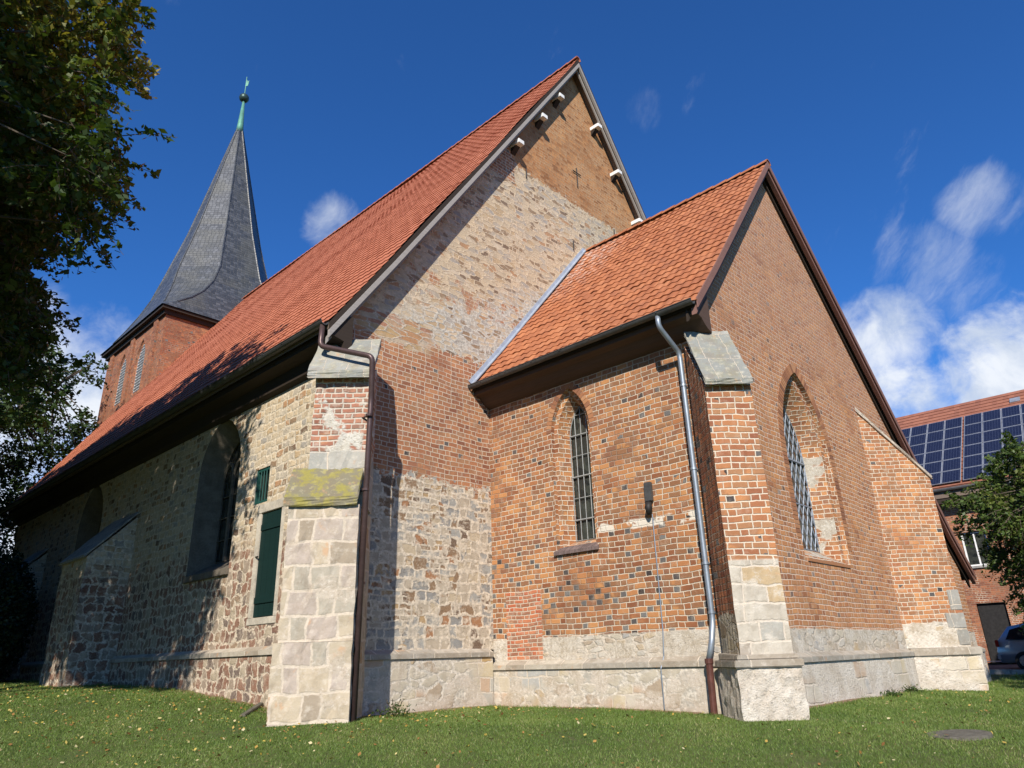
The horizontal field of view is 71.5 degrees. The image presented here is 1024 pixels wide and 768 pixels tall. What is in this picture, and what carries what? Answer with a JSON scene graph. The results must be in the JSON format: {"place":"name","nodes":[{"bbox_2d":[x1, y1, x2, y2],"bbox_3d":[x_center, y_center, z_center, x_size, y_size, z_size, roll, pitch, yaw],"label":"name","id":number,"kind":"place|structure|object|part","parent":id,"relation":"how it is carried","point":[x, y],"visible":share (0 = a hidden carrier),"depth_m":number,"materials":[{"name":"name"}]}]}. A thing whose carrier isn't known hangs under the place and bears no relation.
{"place":"outdoors","nodes":[
{"label":"outdoors","id":0,"kind":"place"},
{"bbox_2d":[0,662,1023,767],"bbox_3d":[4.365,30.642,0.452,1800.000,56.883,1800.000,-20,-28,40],"label":"ground","id":1,"kind":"structure","parent":0,"point":[994,677],"depth_m":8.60,"materials":[{"name":"green plant"}]},
{"bbox_2d":[0,541,40,682],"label":"yew bush","id":2,"kind":"object","parent":1,"relation":"on","point":[14,586],"visible":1,"depth_m":19.95,"materials":[{"name":"green plant"}]},
{"bbox_2d":[0,231,48,395],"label":"deciduous tree","id":3,"kind":"object","parent":1,"relation":"on","point":[2,393],"depth_m":17.67,"materials":[{"name":"green plant"}]},
{"bbox_2d":[0,343,111,558],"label":"deciduous tree","id":4,"kind":"object","parent":1,"relation":"on","point":[40,424],"visible":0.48,"depth_m":31.82,"materials":[{"name":"green plant"}]},
{"bbox_2d":[0,0,174,435],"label":"deciduous tree","id":5,"kind":"object","parent":1,"relation":"on","point":[57,158],"visible":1,"depth_m":12.14,"materials":[{"name":"green plant"}]},
{"bbox_2d":[108,685,266,711],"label":"bare soil","id":6,"kind":"structure","parent":1,"relation":"on","point":[214,697],"depth_m":13.15,"materials":[{"name":"brown soil"}]},
{"bbox_2d":[240,702,263,716],"bbox_3d":[-4.268,5.397,11.696,0.090,0.130,1.200,0,-15,-5],"label":"edging stone","id":7,"kind":"object","parent":1,"relation":"on","point":[252,709],"visible":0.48,"depth_m":11.66,"materials":[{"name":"grey stone"}]},
{"bbox_2d":[367,695,416,716],"bbox_3d":[-1.918,5.176,11.400,0.770,0.344,0.764,-9,-22,17],"label":"weed","id":8,"kind":"object","parent":1,"relation":"on","point":[394,711],"visible":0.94,"depth_m":11.33,"materials":[{"name":"green plant"}]},
{"bbox_2d":[0,56,991,726],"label":"church","id":9,"kind":"structure","parent":1,"relation":"on","point":[522,400],"depth_m":14.78,"materials":[{"name":"orange brick"}]},
{"bbox_2d":[74,486,102,551],"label":"window","id":10,"kind":"structure","parent":9,"relation":"in","point":[90,522],"depth_m":22.18,"materials":[{"name":"black glass"}]},
{"bbox_2d":[186,420,240,575],"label":"window","id":11,"kind":"structure","parent":9,"relation":"in","point":[217,468],"depth_m":16.46,"materials":[{"name":"grey glass"}]},
{"bbox_2d":[254,466,269,504],"bbox_3d":[-5.025,2.069,14.449,0.560,0.730,0.084,-20,-28,40],"label":"window","id":12,"kind":"structure","parent":9,"relation":"in","point":[262,484],"depth_m":14.49,"materials":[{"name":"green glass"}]},
{"bbox_2d":[253,508,281,617],"bbox_3d":[-4.655,3.392,13.530,0.814,1.960,0.104,-20,-28,40],"label":"door","id":13,"kind":"structure","parent":9,"relation":"in","point":[271,521],"depth_m":13.52,"materials":[{"name":"green paint"}]},
{"bbox_2d":[551,389,597,550],"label":"window","id":14,"kind":"structure","parent":9,"relation":"in","point":[566,515],"depth_m":14.29,"materials":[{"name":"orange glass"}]},
{"bbox_2d":[783,373,850,564],"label":"window","id":15,"kind":"structure","parent":9,"relation":"in","point":[811,449],"depth_m":15.43,"materials":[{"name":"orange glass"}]},
{"bbox_2d":[0,680,1022,767],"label":"fallen leaves","id":16,"kind":"object","parent":1,"relation":"on","point":[350,736],"visible":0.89,"depth_m":10.25,"materials":[{"name":"yellow plant"}]},
{"bbox_2d":[362,705,701,716],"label":"bare soil","id":17,"kind":"structure","parent":1,"relation":"on","point":[565,707],"depth_m":12.14,"materials":[{"name":"brown soil"}]},
{"bbox_2d":[809,692,907,707],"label":"bare soil","id":18,"kind":"structure","parent":1,"relation":"on","point":[841,701],"depth_m":12.29,"materials":[{"name":"brown soil"}]},
{"bbox_2d":[880,689,902,696],"bbox_3d":[7.321,5.949,13.707,0.424,0.196,0.462,-1,-21,-3],"label":"weed","id":19,"kind":"object","parent":1,"relation":"on","point":[890,693],"visible":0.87,"depth_m":13.67,"materials":[{"name":"green plant"}]},
{"bbox_2d":[901,684,922,692],"bbox_3d":[8.218,6.213,14.513,0.515,0.207,0.449,-7,-22,14],"label":"weed","id":20,"kind":"object","parent":1,"relation":"on","point":[912,689],"visible":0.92,"depth_m":14.50,"materials":[{"name":"green plant"}]},
{"bbox_2d":[896,389,1023,664],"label":"house","id":21,"kind":"structure","parent":1,"relation":"on","point":[951,446],"depth_m":33.90,"materials":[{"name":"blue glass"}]},
{"bbox_2d":[961,532,988,567],"bbox_3d":[20.970,7.474,32.110,1.200,1.600,0.240,-20,-28,40],"label":"window","id":22,"kind":"structure","parent":21,"relation":"in","point":[975,560],"depth_m":32.22,"materials":[{"name":"white paint"}]},
{"bbox_2d":[977,602,1010,662],"bbox_3d":[21.149,10.787,30.915,1.100,2.450,0.060,-20,-28,40],"label":"door","id":23,"kind":"structure","parent":21,"relation":"in","point":[994,617],"depth_m":31.05,"materials":[{"name":"wood"}]},
{"bbox_2d":[927,729,992,740],"bbox_3d":[4.985,3.934,7.940,0.656,0.070,0.656,-22,-26,39],"label":"drain cover","id":24,"kind":"object","parent":1,"relation":"on","point":[964,734],"visible":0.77,"depth_m":7.84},
{"bbox_2d":[940,430,1023,634],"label":"deciduous tree","id":25,"kind":"object","parent":1,"relation":"on","point":[1003,517],"visible":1,"depth_m":22.04,"materials":[{"name":"green plant"}]},
{"bbox_2d":[989,669,1023,673],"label":"street kerb","id":26,"kind":"structure","parent":1,"relation":"on","point":[1001,671],"depth_m":22.38,"materials":[{"name":"grey concrete"}]},
{"bbox_2d":[0,0,1023,554],"label":"sky","id":27,"kind":"structure","parent":0,"point":[891,132],"materials":[{"name":"blue"}]},
{"bbox_2d":[988,664,1023,669],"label":"street","id":28,"kind":"structure","parent":0,"point":[1013,666],"depth_m":26.21,"materials":[{"name":"grey asphalt"}]},
{"bbox_2d":[994,624,1023,668],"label":"parked car","id":29,"kind":"object","parent":28,"relation":"on","point":[1009,643],"visible":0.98,"depth_m":24.26,"materials":[{"name":"blue metal"}]},
{"bbox_3d":[17.899,8.238,23.629,2.670,0.420,0.118,-20,-28,40],"label":"side window","id":30,"kind":"part","parent":29,"relation":"part of","materials":[{"name":"black glass"}]}
]}

